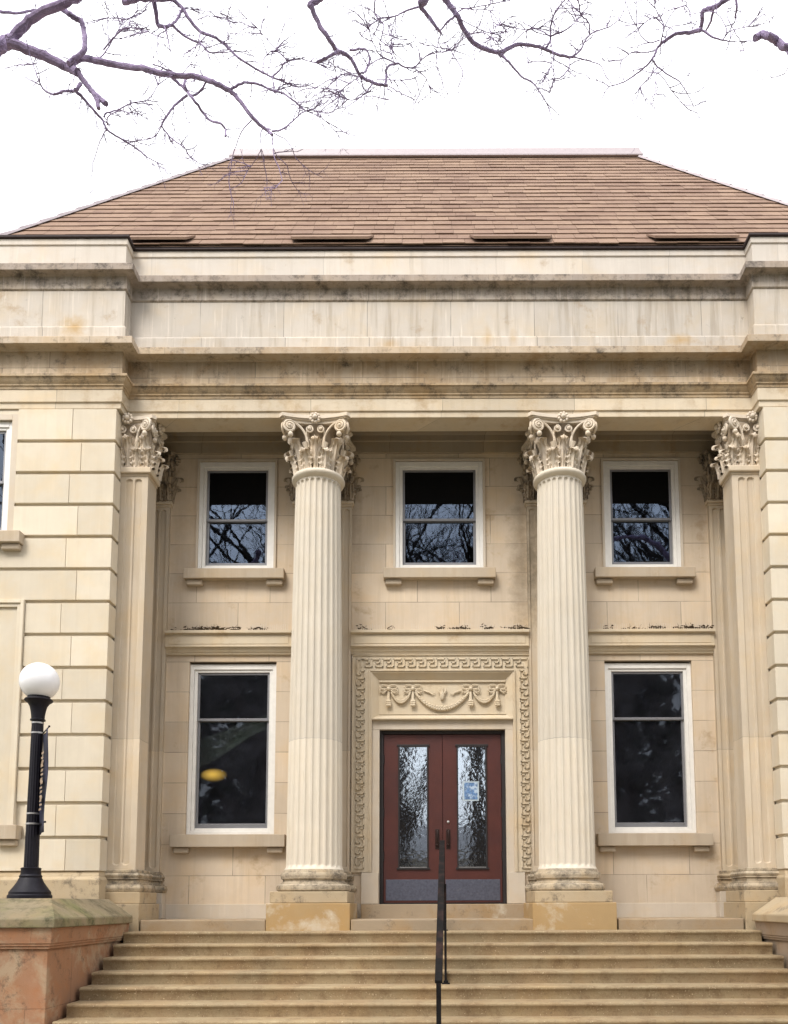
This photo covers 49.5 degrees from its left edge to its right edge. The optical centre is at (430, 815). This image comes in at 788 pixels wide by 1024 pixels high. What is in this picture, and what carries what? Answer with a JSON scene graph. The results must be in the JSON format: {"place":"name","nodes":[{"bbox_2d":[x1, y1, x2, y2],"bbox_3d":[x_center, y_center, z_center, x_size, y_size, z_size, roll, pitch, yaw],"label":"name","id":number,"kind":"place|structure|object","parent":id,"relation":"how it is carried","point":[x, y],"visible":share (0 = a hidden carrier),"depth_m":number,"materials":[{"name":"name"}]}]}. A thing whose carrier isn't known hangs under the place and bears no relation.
{"place":"outdoors","nodes":[
{"label":"outdoors","id":0,"kind":"place"},
{"bbox_2d":[0,898,131,1023],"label":"stair pedestal","id":1,"kind":"object","parent":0,"point":[54,952],"visible":0.77,"depth_m":9.34,"materials":[{"name":"orange stone"}]},
{"bbox_2d":[7,662,59,897],"bbox_3d":[-4.794,-0.446,10.353,0.500,2.886,0.500,0,-6,0],"label":"street lamp","id":2,"kind":"object","parent":1,"relation":"on","point":[39,683],"visible":0.98,"depth_m":10.28,"materials":[{"name":"black metal"}]},
{"bbox_2d":[39,725,49,834],"bbox_3d":[-4.591,-0.416,10.115,0.048,1.250,0.589,3,-7,-31],"label":"banner","id":3,"kind":"object","parent":2,"relation":"attached to","point":[43,778],"visible":1,"depth_m":10.09,"materials":[{"name":"black fabric"}]},
{"bbox_2d":[0,0,361,231],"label":"bare tree","id":4,"kind":"object","parent":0,"point":[10,41],"visible":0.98,"depth_m":7.75,"materials":[{"name":"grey plant"}]},
{"bbox_2d":[0,0,787,232],"label":"sky","id":5,"kind":"structure","parent":0,"point":[741,137],"materials":[{"name":"white"}]},
{"bbox_2d":[278,0,643,132],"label":"bare tree","id":6,"kind":"object","parent":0,"point":[422,4],"visible":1,"depth_m":7.21,"materials":[{"name":"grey plant"}]},
{"bbox_2d":[575,0,787,150],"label":"bare tree","id":7,"kind":"object","parent":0,"point":[776,40],"visible":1,"depth_m":7.57,"materials":[{"name":"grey plant"}]},
{"bbox_2d":[752,897,787,968],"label":"stair pedestal","id":8,"kind":"object","parent":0,"point":[770,918],"visible":0.43,"depth_m":10.91,"materials":[{"name":"beige stone"}]},
{"label":"lawn","id":9,"kind":"structure","parent":0,"visible":0},
{"bbox_2d":[0,147,787,931],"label":"stone building","id":10,"kind":"structure","parent":9,"relation":"on","point":[412,399],"depth_m":12.87,"materials":[{"name":"stone"}]},
{"bbox_2d":[0,414,25,551],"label":"window","id":11,"kind":"structure","parent":10,"relation":"in","point":[11,540],"depth_m":12.29,"materials":[{"name":"white paint"}]},
{"bbox_2d":[0,600,26,845],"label":"window","id":12,"kind":"structure","parent":10,"relation":"in","point":[12,612],"depth_m":11.88,"materials":[{"name":"white paint"}]},
{"bbox_2d":[170,624,267,629],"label":"dead leaves","id":13,"kind":"object","parent":10,"relation":"on","point":[211,627],"visible":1,"depth_m":13.27,"materials":[{"name":"brown plant"}]},
{"bbox_2d":[169,664,285,853],"bbox_3d":[-3.073,-0.903,13.175,1.740,2.970,0.320,0,-6,0],"label":"window","id":14,"kind":"structure","parent":10,"relation":"in","point":[231,776],"depth_m":13.29,"materials":[{"name":"black glass"}]},
{"bbox_2d":[183,459,284,586],"bbox_3d":[-3.074,-4.660,13.538,1.570,2.100,0.245,0,-6,0],"label":"window","id":15,"kind":"structure","parent":10,"relation":"in","point":[219,481],"depth_m":13.60,"materials":[{"name":"white paint"}]},
{"bbox_2d":[383,735,442,902],"bbox_3d":[-0.271,0.028,13.188,0.925,2.610,0.120,0,-6,0],"label":"door","id":16,"kind":"structure","parent":10,"relation":"in","point":[412,810],"depth_m":13.21,"materials":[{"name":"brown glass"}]},
{"bbox_2d":[383,458,495,585],"bbox_3d":[0.146,-4.670,13.538,1.760,2.100,0.245,0,-6,0],"label":"window","id":17,"kind":"structure","parent":10,"relation":"in","point":[415,480],"depth_m":13.61,"materials":[{"name":"white paint"}]},
{"bbox_2d":[356,624,530,629],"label":"dead leaves","id":18,"kind":"object","parent":10,"relation":"on","point":[491,627],"visible":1,"depth_m":13.27,"materials":[{"name":"brown plant"}]},
{"bbox_2d":[443,735,502,901],"bbox_3d":[0.662,0.025,13.188,0.925,2.610,0.120,0,-6,0],"label":"door","id":19,"kind":"structure","parent":10,"relation":"in","point":[472,830],"depth_m":13.20,"materials":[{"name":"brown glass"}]},
{"bbox_2d":[463,781,478,800],"bbox_3d":[0.634,-0.386,13.253,0.250,0.305,0.007,0,-6,0],"label":"notice","id":20,"kind":"object","parent":19,"relation":"attached to","point":[470,790],"visible":1,"depth_m":13.25,"materials":[{"name":"paper"}]},
{"bbox_2d":[594,458,695,585],"bbox_3d":[3.366,-4.680,13.538,1.570,2.100,0.245,0,-6,0],"label":"window","id":21,"kind":"structure","parent":10,"relation":"in","point":[623,480],"depth_m":13.60,"materials":[{"name":"white paint"}]},
{"bbox_2d":[596,663,713,851],"bbox_3d":[3.407,-0.922,13.175,1.740,2.970,0.320,0,-6,0],"label":"window","id":22,"kind":"structure","parent":10,"relation":"in","point":[651,779],"depth_m":13.29,"materials":[{"name":"black glass"}]},
{"bbox_2d":[603,623,713,628],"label":"dead leaves","id":23,"kind":"object","parent":10,"relation":"on","point":[688,627],"visible":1,"depth_m":13.27,"materials":[{"name":"brown plant"}]},
{"bbox_2d":[52,917,787,1023],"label":"stone steps","id":24,"kind":"structure","parent":9,"relation":"on","point":[676,970],"depth_m":10.22,"materials":[{"name":"beige stone"}]},
{"bbox_2d":[435,840,449,1023],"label":"handrail","id":25,"kind":"object","parent":24,"relation":"on","point":[441,916],"visible":1,"depth_m":9.48,"materials":[{"name":"black metal"}]}
]}

